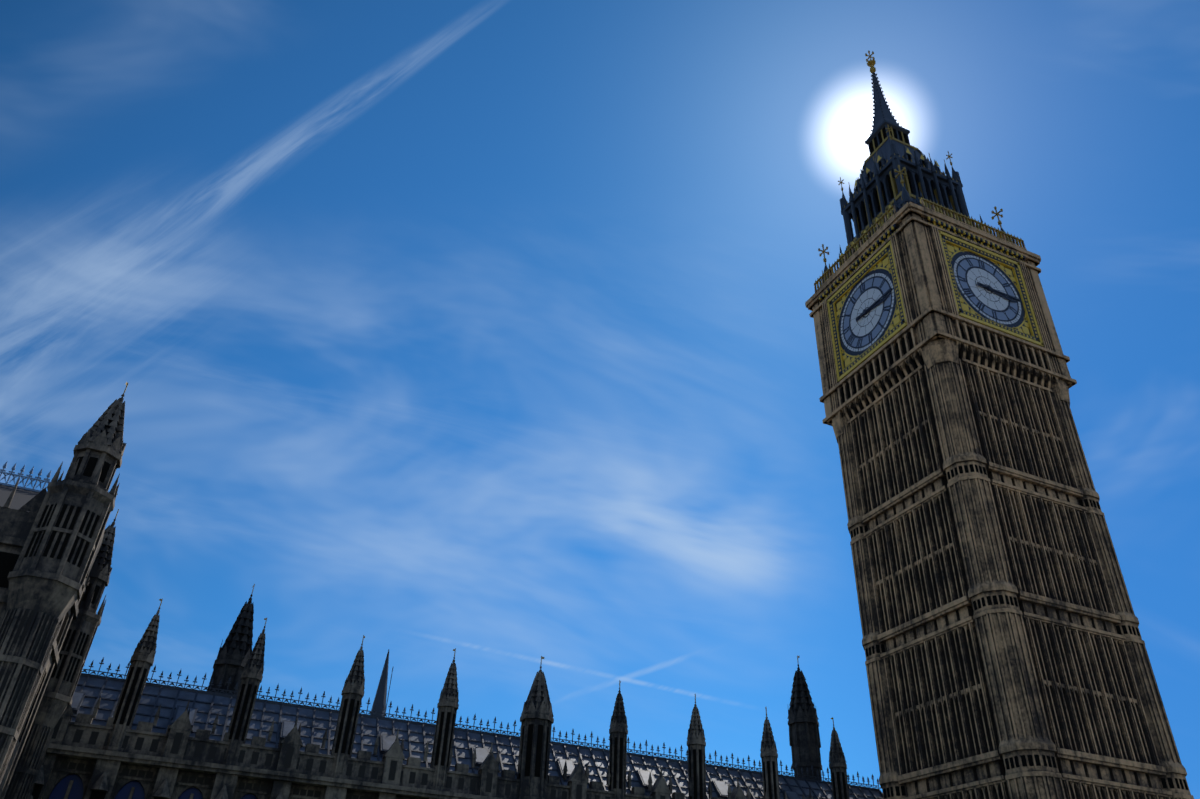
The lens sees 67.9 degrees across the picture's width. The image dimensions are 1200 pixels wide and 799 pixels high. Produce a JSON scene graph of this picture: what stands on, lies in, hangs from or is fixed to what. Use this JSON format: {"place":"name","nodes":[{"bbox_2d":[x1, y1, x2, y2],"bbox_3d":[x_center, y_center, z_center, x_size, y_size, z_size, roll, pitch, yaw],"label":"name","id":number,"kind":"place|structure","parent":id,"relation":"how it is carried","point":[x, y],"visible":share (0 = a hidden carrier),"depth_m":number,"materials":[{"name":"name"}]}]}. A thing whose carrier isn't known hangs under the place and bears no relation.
{"place":"outdoors","nodes":[
{"label":"outdoors","id":0,"kind":"place"},
{"bbox_2d":[0,0,1199,798],"label":"sky","id":1,"kind":"structure","parent":0,"point":[484,330],"materials":[{"name":"blue"}]},
{"label":"ground","id":2,"kind":"structure","parent":0,"visible":0},
{"bbox_2d":[0,382,882,798],"bbox_3d":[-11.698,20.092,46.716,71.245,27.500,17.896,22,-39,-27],"label":"palace building","id":3,"kind":"structure","parent":2,"relation":"on","point":[68,730],"depth_m":44.88,"materials":[{"name":"stone"}]},
{"bbox_2d":[805,51,1193,798],"bbox_3d":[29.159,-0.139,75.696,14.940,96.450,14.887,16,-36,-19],"label":"clock tower","id":4,"kind":"structure","parent":2,"relation":"on","point":[1005,649],"depth_m":64.20,"materials":[{"name":"stone"}]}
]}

